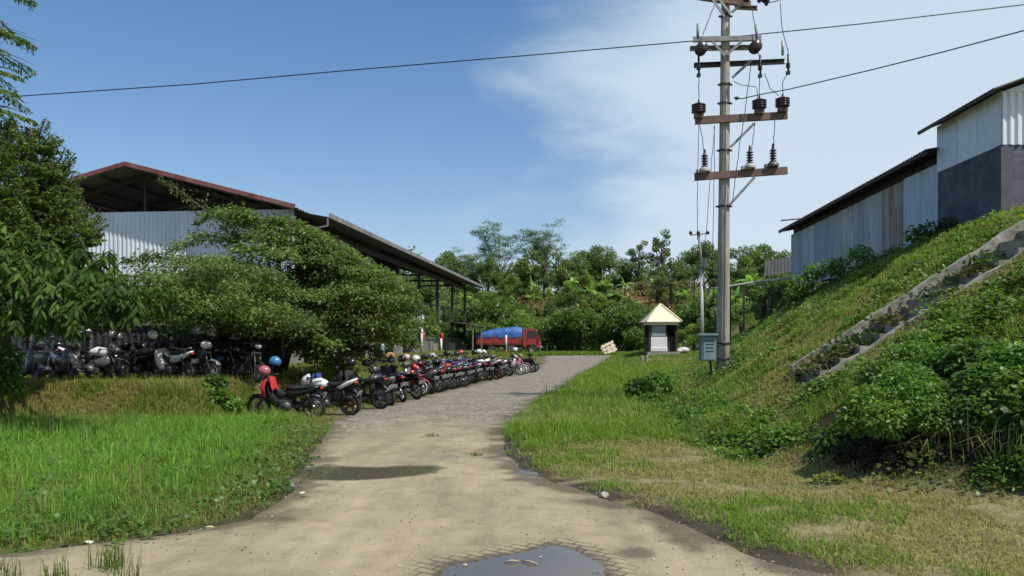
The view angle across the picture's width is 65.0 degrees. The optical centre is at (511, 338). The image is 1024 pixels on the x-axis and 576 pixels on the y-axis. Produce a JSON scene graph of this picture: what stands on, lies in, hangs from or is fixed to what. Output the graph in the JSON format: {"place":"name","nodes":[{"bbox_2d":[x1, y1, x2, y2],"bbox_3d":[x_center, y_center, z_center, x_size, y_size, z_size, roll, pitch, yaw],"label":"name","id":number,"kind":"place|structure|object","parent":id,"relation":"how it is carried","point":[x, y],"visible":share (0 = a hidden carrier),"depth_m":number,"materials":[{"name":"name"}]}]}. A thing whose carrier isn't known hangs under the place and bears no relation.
{"place":"outdoors","nodes":[
{"label":"outdoors","id":0,"kind":"place"},
{"bbox_2d":[0,395,338,553],"bbox_3d":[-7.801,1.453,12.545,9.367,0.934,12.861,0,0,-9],"label":"tall grass","id":1,"kind":"structure","parent":0,"point":[223,471],"depth_m":10.99,"materials":[{"name":"green plant"}]},
{"bbox_2d":[22,350,540,416],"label":"motorcycles","id":2,"kind":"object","parent":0,"point":[293,370],"depth_m":23.51},
{"bbox_2d":[0,355,833,575],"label":"road","id":3,"kind":"structure","parent":0,"point":[293,547],"depth_m":8.28,"materials":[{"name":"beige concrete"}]},
{"bbox_2d":[37,545,87,575],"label":"grass tuft","id":4,"kind":"object","parent":3,"relation":"on","point":[54,571],"visible":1,"depth_m":6.33,"materials":[{"name":"green plant"}]},
{"bbox_2d":[88,534,133,573],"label":"grass tuft","id":5,"kind":"object","parent":3,"relation":"on","point":[106,561],"visible":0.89,"depth_m":6.60,"materials":[{"name":"green plant"}]},
{"bbox_2d":[301,466,437,479],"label":"puddle","id":6,"kind":"object","parent":3,"relation":"on","point":[343,473],"visible":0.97,"depth_m":11.38,"materials":[{"name":"brown liquid"}]},
{"bbox_2d":[442,546,604,575],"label":"puddle","id":7,"kind":"object","parent":3,"relation":"on","point":[558,561],"visible":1,"depth_m":6.69,"materials":[{"name":"grey liquid"}]},
{"bbox_2d":[0,247,1023,575],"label":"ground","id":8,"kind":"structure","parent":0,"point":[1014,515],"depth_m":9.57,"materials":[{"name":"green plant"}]},
{"bbox_2d":[0,341,28,417],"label":"shrub","id":9,"kind":"object","parent":8,"relation":"on","point":[10,376],"visible":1,"depth_m":17.05,"materials":[{"name":"green plant"}]},
{"bbox_2d":[14,335,55,379],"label":"motorbike","id":10,"kind":"object","parent":8,"relation":"on","point":[34,362],"visible":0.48,"depth_m":20.25,"materials":[{"name":"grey metal"}]},
{"bbox_2d":[41,333,65,377],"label":"motorbike","id":11,"kind":"object","parent":8,"relation":"on","point":[48,357],"visible":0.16,"depth_m":21.29,"materials":[{"name":"grey metal"}]},
{"bbox_2d":[0,0,109,266],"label":"feathery tree","id":12,"kind":"object","parent":8,"relation":"on","point":[28,206],"visible":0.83,"depth_m":17.57,"materials":[{"name":"green plant"}]},
{"bbox_2d":[44,337,90,379],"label":"motorbike","id":13,"kind":"object","parent":8,"relation":"on","point":[66,361],"visible":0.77,"depth_m":20.40,"materials":[{"name":"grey metal"}]},
{"bbox_2d":[52,334,130,380],"bbox_3d":[-10.957,0.533,21.008,1.943,1.227,0.783,0,-4,-4],"label":"motorbike","id":14,"kind":"object","parent":8,"relation":"on","point":[104,359],"visible":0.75,"depth_m":20.94,"materials":[{"name":"grey metal"}]},
{"bbox_2d":[0,222,184,364],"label":"mango tree","id":15,"kind":"object","parent":8,"relation":"on","point":[44,289],"visible":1,"depth_m":14.64,"materials":[{"name":"green plant"}]},
{"bbox_2d":[83,334,157,379],"bbox_3d":[-10.491,0.525,21.643,1.928,1.247,0.783,0,-4,-14],"label":"motorbike","id":16,"kind":"object","parent":8,"relation":"on","point":[132,359],"visible":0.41,"depth_m":21.54,"materials":[{"name":"grey metal"}]},
{"bbox_2d":[112,333,163,379],"bbox_3d":[-10.090,0.535,21.683,1.928,1.247,0.783,0,11,28],"label":"motorbike","id":17,"kind":"object","parent":8,"relation":"on","point":[143,357],"visible":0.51,"depth_m":21.53,"materials":[{"name":"grey metal"}]},
{"bbox_2d":[11,323,275,376],"bbox_3d":[-11.800,0.450,24.116,9.400,1.900,0.209,0,0,0],"label":"dark fence","id":18,"kind":"object","parent":8,"relation":"on","point":[269,352],"visible":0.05,"depth_m":24.20,"materials":[{"name":"black metal"}]},
{"bbox_2d":[0,373,292,420],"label":"dry bank grass","id":19,"kind":"structure","parent":8,"relation":"on","point":[20,400],"depth_m":18.65,"materials":[{"name":"green plant"}]},
{"bbox_2d":[0,416,333,547],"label":"field weeds","id":20,"kind":"object","parent":8,"relation":"on","point":[145,531],"visible":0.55,"depth_m":9.55,"materials":[{"name":"green plant"}]},
{"bbox_2d":[146,333,197,378],"bbox_3d":[-8.934,0.514,21.079,1.928,1.247,0.783,0,7,30],"label":"motorbike","id":21,"kind":"object","parent":8,"relation":"on","point":[165,360],"visible":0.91,"depth_m":20.94,"materials":[{"name":"grey metal"}]},
{"bbox_2d":[169,334,221,378],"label":"motorbike","id":22,"kind":"object","parent":8,"relation":"on","point":[206,361],"visible":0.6,"depth_m":20.75,"materials":[{"name":"grey metal"}]},
{"bbox_2d":[188,334,245,379],"bbox_3d":[-8.056,0.530,22.008,1.943,1.227,0.783,0,-11,18],"label":"motorbike","id":23,"kind":"object","parent":8,"relation":"on","point":[228,359],"visible":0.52,"depth_m":21.79,"materials":[{"name":"grey metal"}]},
{"bbox_2d":[192,372,247,413],"bbox_3d":[-6.934,1.324,19.226,1.699,1.034,1.080,0,0,21],"label":"shrub","id":24,"kind":"object","parent":8,"relation":"on","point":[220,385],"visible":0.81,"depth_m":18.94,"materials":[{"name":"green plant"}]},
{"bbox_2d":[7,162,484,365],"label":"warehouse","id":25,"kind":"structure","parent":8,"relation":"on","point":[139,207],"depth_m":33.66,"materials":[{"name":"metal"}]},
{"bbox_2d":[230,334,270,382],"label":"motorbike","id":26,"kind":"object","parent":8,"relation":"on","point":[252,361],"visible":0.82,"depth_m":21.22,"materials":[{"name":"grey metal"}]},
{"bbox_2d":[114,174,442,389],"bbox_3d":[-7.042,-1.902,24.856,9.427,7.486,9.631,0,0,-28],"label":"spreading tree","id":27,"kind":"object","parent":8,"relation":"on","point":[240,301],"visible":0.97,"depth_m":23.45,"materials":[{"name":"green plant"}]},
{"bbox_2d":[247,365,326,416],"bbox_3d":[-5.334,1.284,18.979,1.928,1.247,0.783,0,11,4],"label":"motorbike","id":28,"kind":"object","parent":8,"relation":"on","point":[290,393],"visible":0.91,"depth_m":18.92,"materials":[{"name":"plastic"}]},
{"bbox_2d":[294,363,362,414],"bbox_3d":[-4.621,1.289,19.922,1.943,1.227,0.783,0,9,17],"label":"motorbike","id":29,"kind":"object","parent":8,"relation":"on","point":[344,398],"visible":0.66,"depth_m":19.77,"materials":[{"name":"plastic"}]},
{"bbox_2d":[329,366,390,408],"bbox_3d":[-4.153,1.290,21.720,1.943,1.227,0.783,0,9,22],"label":"motorbike","id":30,"kind":"object","parent":8,"relation":"on","point":[379,390],"visible":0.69,"depth_m":21.53,"materials":[{"name":"grey metal"}]},
{"bbox_2d":[361,359,398,405],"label":"motorbike","id":31,"kind":"object","parent":8,"relation":"on","point":[374,371],"visible":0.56,"depth_m":22.68,"materials":[{"name":"metal"}]},
{"bbox_2d":[371,363,409,401],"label":"motorbike","id":32,"kind":"object","parent":8,"relation":"on","point":[403,390],"visible":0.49,"depth_m":23.78,"materials":[{"name":"grey metal"}]},
{"bbox_2d":[384,358,425,399],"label":"motorbike","id":33,"kind":"object","parent":8,"relation":"on","point":[411,376],"visible":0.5,"depth_m":24.89,"materials":[{"name":"grey metal"}]},
{"bbox_2d":[401,356,438,393],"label":"motorbike","id":34,"kind":"object","parent":8,"relation":"on","point":[428,374],"visible":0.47,"depth_m":27.20,"materials":[{"name":"grey metal"}]},
{"bbox_2d":[409,273,449,317],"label":"broadleaf tree","id":35,"kind":"object","parent":8,"relation":"on","point":[430,292],"visible":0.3,"depth_m":95.47,"materials":[{"name":"green plant"}]},
{"bbox_2d":[433,250,466,296],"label":"broadleaf tree","id":36,"kind":"object","parent":8,"relation":"on","point":[449,263],"visible":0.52,"depth_m":110.85,"materials":[{"name":"green plant"}]},
{"bbox_2d":[439,293,461,324],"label":"broadleaf tree","id":37,"kind":"object","parent":8,"relation":"on","point":[448,305],"visible":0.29,"depth_m":91.12,"materials":[{"name":"green plant"}]},
{"bbox_2d":[451,247,483,276],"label":"albizia tree","id":38,"kind":"object","parent":8,"relation":"on","point":[470,259],"visible":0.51,"depth_m":139.53,"materials":[{"name":"green plant"}]},
{"bbox_2d":[449,300,510,349],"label":"hillside shrub","id":39,"kind":"object","parent":8,"relation":"on","point":[471,316],"visible":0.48,"depth_m":80.75,"materials":[{"name":"green plant"}]},
{"bbox_2d":[473,256,503,290],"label":"broadleaf tree","id":40,"kind":"object","parent":8,"relation":"on","point":[490,274],"visible":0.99,"depth_m":111.04,"materials":[{"name":"green plant"}]},
{"bbox_2d":[469,220,528,290],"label":"albizia tree","id":41,"kind":"object","parent":8,"relation":"on","point":[496,255],"visible":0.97,"depth_m":118.19,"materials":[{"name":"green plant"}]},
{"bbox_2d":[469,297,528,349],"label":"hillside shrub","id":42,"kind":"object","parent":8,"relation":"on","point":[497,307],"visible":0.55,"depth_m":81.02,"materials":[{"name":"green plant"}]},
{"bbox_2d":[474,326,541,351],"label":"truck","id":43,"kind":"object","parent":8,"relation":"on","point":[492,339],"visible":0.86,"depth_m":73.51,"materials":[{"name":"red metal"}]},
{"bbox_2d":[498,274,518,294],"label":"hillside shrub","id":44,"kind":"object","parent":8,"relation":"on","point":[511,282],"visible":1,"depth_m":109.08,"materials":[{"name":"green plant"}]},
{"bbox_2d":[505,309,541,349],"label":"hillside shrub","id":45,"kind":"object","parent":8,"relation":"on","point":[522,313],"visible":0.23,"depth_m":83.13,"materials":[{"name":"green plant"}]},
{"bbox_2d":[514,247,548,282],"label":"broadleaf tree","id":46,"kind":"object","parent":8,"relation":"on","point":[524,272],"visible":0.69,"depth_m":111.11,"materials":[{"name":"green plant"}]},
{"bbox_2d":[532,244,555,296],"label":"slender tree","id":47,"kind":"object","parent":8,"relation":"on","point":[541,258],"visible":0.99,"depth_m":107.78,"materials":[{"name":"green plant"}]},
{"bbox_2d":[518,218,570,269],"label":"albizia tree","id":48,"kind":"object","parent":8,"relation":"on","point":[538,246],"visible":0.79,"depth_m":119.41,"materials":[{"name":"green plant"}]},
{"bbox_2d":[528,314,571,350],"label":"hillside shrub","id":49,"kind":"object","parent":8,"relation":"on","point":[547,330],"visible":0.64,"depth_m":79.86,"materials":[{"name":"green plant"}]},
{"bbox_2d":[554,258,580,286],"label":"broadleaf tree","id":50,"kind":"object","parent":8,"relation":"on","point":[561,274],"visible":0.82,"depth_m":111.17,"materials":[{"name":"green plant"}]},
{"bbox_2d":[556,281,584,307],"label":"hillside shrub","id":51,"kind":"object","parent":8,"relation":"on","point":[568,290],"visible":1,"depth_m":101.67,"materials":[{"name":"green plant"}]},
{"bbox_2d":[443,348,698,355],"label":"lawn","id":52,"kind":"structure","parent":8,"relation":"on","point":[557,352],"depth_m":69.26,"materials":[{"name":"green plant"}]},
{"bbox_2d":[323,242,828,293],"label":"distant forest","id":53,"kind":"object","parent":8,"relation":"on","point":[494,288],"visible":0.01,"depth_m":144.53,"materials":[{"name":"green plant"}]},
{"bbox_2d":[567,250,591,283],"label":"broadleaf tree","id":54,"kind":"object","parent":8,"relation":"on","point":[579,256],"visible":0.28,"depth_m":125.03,"materials":[{"name":"green plant"}]},
{"bbox_2d":[354,287,811,350],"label":"hill undergrowth","id":55,"kind":"object","parent":8,"relation":"on","point":[684,343],"visible":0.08,"depth_m":104.17,"materials":[{"name":"green plant"}]},
{"bbox_2d":[549,305,617,350],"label":"hillside shrub","id":56,"kind":"object","parent":8,"relation":"on","point":[583,322],"visible":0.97,"depth_m":79.08,"materials":[{"name":"green plant"}]},
{"bbox_2d":[580,244,623,282],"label":"broadleaf tree","id":57,"kind":"object","parent":8,"relation":"on","point":[599,260],"visible":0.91,"depth_m":115.14,"materials":[{"name":"green plant"}]},
{"bbox_2d":[589,294,616,310],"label":"hillside shrub","id":58,"kind":"object","parent":8,"relation":"on","point":[600,302],"visible":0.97,"depth_m":98.64,"materials":[{"name":"green plant"}]},
{"bbox_2d":[603,257,634,288],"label":"broadleaf tree","id":59,"kind":"object","parent":8,"relation":"on","point":[625,275],"visible":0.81,"depth_m":122.77,"materials":[{"name":"green plant"}]},
{"bbox_2d":[597,303,643,350],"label":"hillside shrub","id":60,"kind":"object","parent":8,"relation":"on","point":[613,315],"visible":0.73,"depth_m":77.83,"materials":[{"name":"green plant"}]},
{"bbox_2d":[617,308,647,350],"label":"hillside shrub","id":61,"kind":"object","parent":8,"relation":"on","point":[637,339],"visible":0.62,"depth_m":76.81,"materials":[{"name":"green plant"}]},
{"bbox_2d":[624,240,652,282],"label":"slender tree","id":62,"kind":"object","parent":8,"relation":"on","point":[632,265],"visible":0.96,"depth_m":121.43,"materials":[{"name":"green plant"}]},
{"bbox_2d":[630,280,652,295],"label":"hillside shrub","id":63,"kind":"object","parent":8,"relation":"on","point":[640,286],"visible":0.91,"depth_m":109.12,"materials":[{"name":"green plant"}]},
{"bbox_2d":[621,369,676,404],"bbox_3d":[4.169,1.642,24.840,1.640,1.334,3.570,0,0,15],"label":"shrub","id":64,"kind":"object","parent":8,"relation":"on","point":[651,386],"visible":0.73,"depth_m":24.89,"materials":[{"name":"green plant"}]},
{"bbox_2d":[649,277,662,301],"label":"hillside shrub","id":65,"kind":"object","parent":8,"relation":"on","point":[659,293],"visible":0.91,"depth_m":105.18,"materials":[{"name":"green plant"}]},
{"bbox_2d":[640,303,681,355],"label":"guard kiosk","id":66,"kind":"object","parent":8,"relation":"on","point":[660,321],"visible":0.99,"depth_m":57.55,"materials":[{"name":"paint"}]},
{"bbox_2d":[646,229,677,288],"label":"slender tree","id":67,"kind":"object","parent":8,"relation":"on","point":[657,245],"visible":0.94,"depth_m":111.71,"materials":[{"name":"green plant"}]},
{"bbox_2d":[644,263,696,303],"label":"feather palm","id":68,"kind":"object","parent":8,"relation":"on","point":[672,284],"visible":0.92,"depth_m":103.84,"materials":[{"name":"green plant"}]},
{"bbox_2d":[673,250,699,281],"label":"broadleaf tree","id":69,"kind":"object","parent":8,"relation":"on","point":[680,276],"visible":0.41,"depth_m":126.89,"materials":[{"name":"green plant"}]},
{"bbox_2d":[645,417,728,431],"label":"shrub","id":70,"kind":"object","parent":8,"relation":"on","point":[684,422],"visible":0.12,"depth_m":15.88,"materials":[{"name":"green plant"}]},
{"bbox_2d":[677,324,704,349],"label":"hillside shrub","id":71,"kind":"object","parent":8,"relation":"on","point":[691,329],"visible":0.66,"depth_m":73.61,"materials":[{"name":"green plant"}]},
{"bbox_2d":[675,298,710,332],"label":"hillside shrub","id":72,"kind":"object","parent":8,"relation":"on","point":[694,308],"visible":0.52,"depth_m":87.83,"materials":[{"name":"green plant"}]},
{"bbox_2d":[689,230,709,332],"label":"utility pole","id":73,"kind":"object","parent":8,"relation":"on","point":[702,260],"visible":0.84,"depth_m":59.89,"materials":[{"name":"white paint"}]},
{"bbox_2d":[685,240,717,289],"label":"broadleaf tree","id":74,"kind":"object","parent":8,"relation":"on","point":[691,259],"visible":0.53,"depth_m":119.16,"materials":[{"name":"green plant"}]},
{"bbox_2d":[697,306,732,332],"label":"hillside shrub","id":75,"kind":"object","parent":8,"relation":"on","point":[709,327],"visible":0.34,"depth_m":69.30,"materials":[{"name":"green plant"}]},
{"bbox_2d":[690,0,790,374],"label":"utility pole","id":76,"kind":"object","parent":8,"relation":"on","point":[724,174],"visible":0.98,"depth_m":23.02,"materials":[{"name":"concrete"}]},
{"bbox_2d":[0,4,1023,96],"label":"overhead wire","id":77,"kind":"object","parent":76,"relation":"attached to","point":[520,55],"visible":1,"depth_m":26.50,"materials":[{"name":"black metal"}]},
{"bbox_2d":[693,333,717,377],"bbox_3d":[5.596,0.730,23.220,0.588,1.751,0.550,0,0,0],"label":"electrical cabinet","id":78,"kind":"object","parent":76,"relation":"attached to","point":[707,346],"visible":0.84,"depth_m":23.02,"materials":[{"name":"metal"}]},
{"bbox_2d":[734,30,1023,99],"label":"overhead wire","id":79,"kind":"object","parent":76,"relation":"attached to","point":[736,97],"visible":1,"depth_m":19.62,"materials":[{"name":"black metal"}]},
{"bbox_2d":[730,244,758,283],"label":"broadleaf tree","id":80,"kind":"object","parent":8,"relation":"on","point":[745,260],"visible":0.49,"depth_m":116.87,"materials":[{"name":"green plant"}]},
{"bbox_2d":[731,302,758,333],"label":"hillside shrub","id":81,"kind":"object","parent":8,"relation":"on","point":[737,308],"visible":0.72,"depth_m":61.61,"materials":[{"name":"green plant"}]},
{"bbox_2d":[731,266,759,301],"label":"broadleaf tree","id":82,"kind":"object","parent":8,"relation":"on","point":[745,271],"visible":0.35,"depth_m":95.44,"materials":[{"name":"green plant"}]},
{"bbox_2d":[710,277,790,338],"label":"bamboo fence","id":83,"kind":"object","parent":8,"relation":"on","point":[767,280],"visible":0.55,"depth_m":42.48,"materials":[{"name":"plant"}]},
{"bbox_2d":[734,243,777,277],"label":"broadleaf tree","id":84,"kind":"object","parent":8,"relation":"on","point":[756,254],"visible":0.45,"depth_m":122.98,"materials":[{"name":"green plant"}]},
{"bbox_2d":[745,290,778,321],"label":"hillside shrub","id":85,"kind":"object","parent":8,"relation":"on","point":[753,307],"visible":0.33,"depth_m":57.73,"materials":[{"name":"green plant"}]},
{"bbox_2d":[747,279,807,307],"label":"shrub","id":86,"kind":"object","parent":8,"relation":"on","point":[764,294],"visible":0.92,"depth_m":35.91,"materials":[{"name":"green plant"}]},
{"bbox_2d":[764,257,790,316],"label":"tin shelter","id":87,"kind":"object","parent":8,"relation":"on","point":[777,266],"visible":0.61,"depth_m":46.51,"materials":[{"name":"grey metal"}]},
{"bbox_2d":[761,272,802,312],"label":"hillside shrub","id":88,"kind":"object","parent":8,"relation":"on","point":[774,304],"visible":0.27,"depth_m":55.43,"materials":[{"name":"green plant"}]},
{"bbox_2d":[750,419,855,463],"bbox_3d":[4.462,1.594,12.237,0.963,0.914,1.957,0,0,-19],"label":"shrub","id":89,"kind":"object","parent":8,"relation":"on","point":[831,440],"visible":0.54,"depth_m":12.22,"materials":[{"name":"green plant"}]},
{"bbox_2d":[787,244,875,297],"bbox_3d":[12.017,-2.410,30.134,1.442,1.957,3.451,0,0,-36],"label":"shrub","id":90,"kind":"object","parent":8,"relation":"on","point":[836,269],"visible":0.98,"depth_m":30.14,"materials":[{"name":"green plant"}]},
{"bbox_2d":[643,209,1023,498],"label":"slope weeds","id":91,"kind":"object","parent":8,"relation":"on","point":[728,439],"visible":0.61,"depth_m":17.26,"materials":[{"name":"green plant"}]},
{"bbox_2d":[676,203,1023,488],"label":"slope grass","id":92,"kind":"structure","parent":8,"relation":"on","point":[743,383],"depth_m":18.26,"materials":[{"name":"green plant"}]},
{"bbox_2d":[759,248,1012,384],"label":"stair weeds","id":93,"kind":"object","parent":8,"relation":"on","point":[892,318],"visible":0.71,"depth_m":15.47,"materials":[{"name":"green plant"}]},
{"bbox_2d":[778,77,1023,284],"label":"block building","id":94,"kind":"structure","parent":8,"relation":"on","point":[970,167],"depth_m":25.59,"materials":[{"name":"pale zinc"},{"name":"concrete"},{"name":"dark steel"}]},
{"bbox_2d":[833,338,979,444],"bbox_3d":[5.552,0.957,11.271,2.000,1.932,3.040,0,0,26],"label":"shrub","id":95,"kind":"object","parent":8,"relation":"on","point":[887,407],"visible":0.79,"depth_m":10.55,"materials":[{"name":"green plant"}]},
{"bbox_2d":[790,220,1023,385],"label":"concrete stairs","id":96,"kind":"structure","parent":8,"relation":"on","point":[1010,238],"depth_m":15.94,"materials":[{"name":"grey concrete"}]},
{"bbox_2d":[868,424,970,463],"bbox_3d":[5.088,1.235,10.062,1.136,0.634,1.464,0,0,-7],"label":"reed clump","id":97,"kind":"object","parent":8,"relation":"on","point":[927,444],"visible":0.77,"depth_m":9.93,"materials":[{"name":"green plant"}]},
{"bbox_2d":[830,430,1015,484],"bbox_3d":[5.160,1.548,10.226,2.375,0.916,1.094,0,0,42],"label":"shrub","id":98,"kind":"object","parent":8,"relation":"on","point":[864,453],"visible":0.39,"depth_m":10.29,"materials":[{"name":"green plant"}]},
{"bbox_2d":[901,217,960,243],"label":"shrub","id":99,"kind":"object","parent":8,"relation":"on","point":[921,228],"visible":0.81,"depth_m":24.52,"materials":[{"name":"green plant"}]},
{"bbox_2d":[910,400,989,451],"bbox_3d":[5.487,1.018,9.875,1.402,0.687,1.260,0,0,-37],"label":"reed clump","id":100,"kind":"object","parent":8,"relation":"on","point":[961,438],"visible":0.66,"depth_m":9.82,"materials":[{"name":"green plant"}]},
{"bbox_2d":[879,256,1023,435],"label":"creeper","id":101,"kind":"object","parent":8,"relation":"on","point":[947,327],"visible":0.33,"depth_m":12.55,"materials":[{"name":"green plant"}]},
{"bbox_2d":[934,334,1023,460],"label":"shrub","id":102,"kind":"object","parent":8,"relation":"on","point":[992,373],"visible":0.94,"depth_m":9.97,"materials":[{"name":"green plant"}]},
{"bbox_2d":[934,414,1023,463],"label":"reed clump","id":103,"kind":"object","parent":8,"relation":"on","point":[1008,449],"visible":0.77,"depth_m":9.45,"materials":[{"name":"green plant"}]},
{"bbox_2d":[971,444,1023,493],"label":"shrub","id":104,"kind":"object","parent":8,"relation":"on","point":[1018,463],"visible":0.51,"depth_m":9.24,"materials":[{"name":"green plant"}]},
{"bbox_2d":[0,0,1023,292],"label":"sky","id":105,"kind":"structure","parent":0,"point":[604,142],"materials":[{"name":"blue"}]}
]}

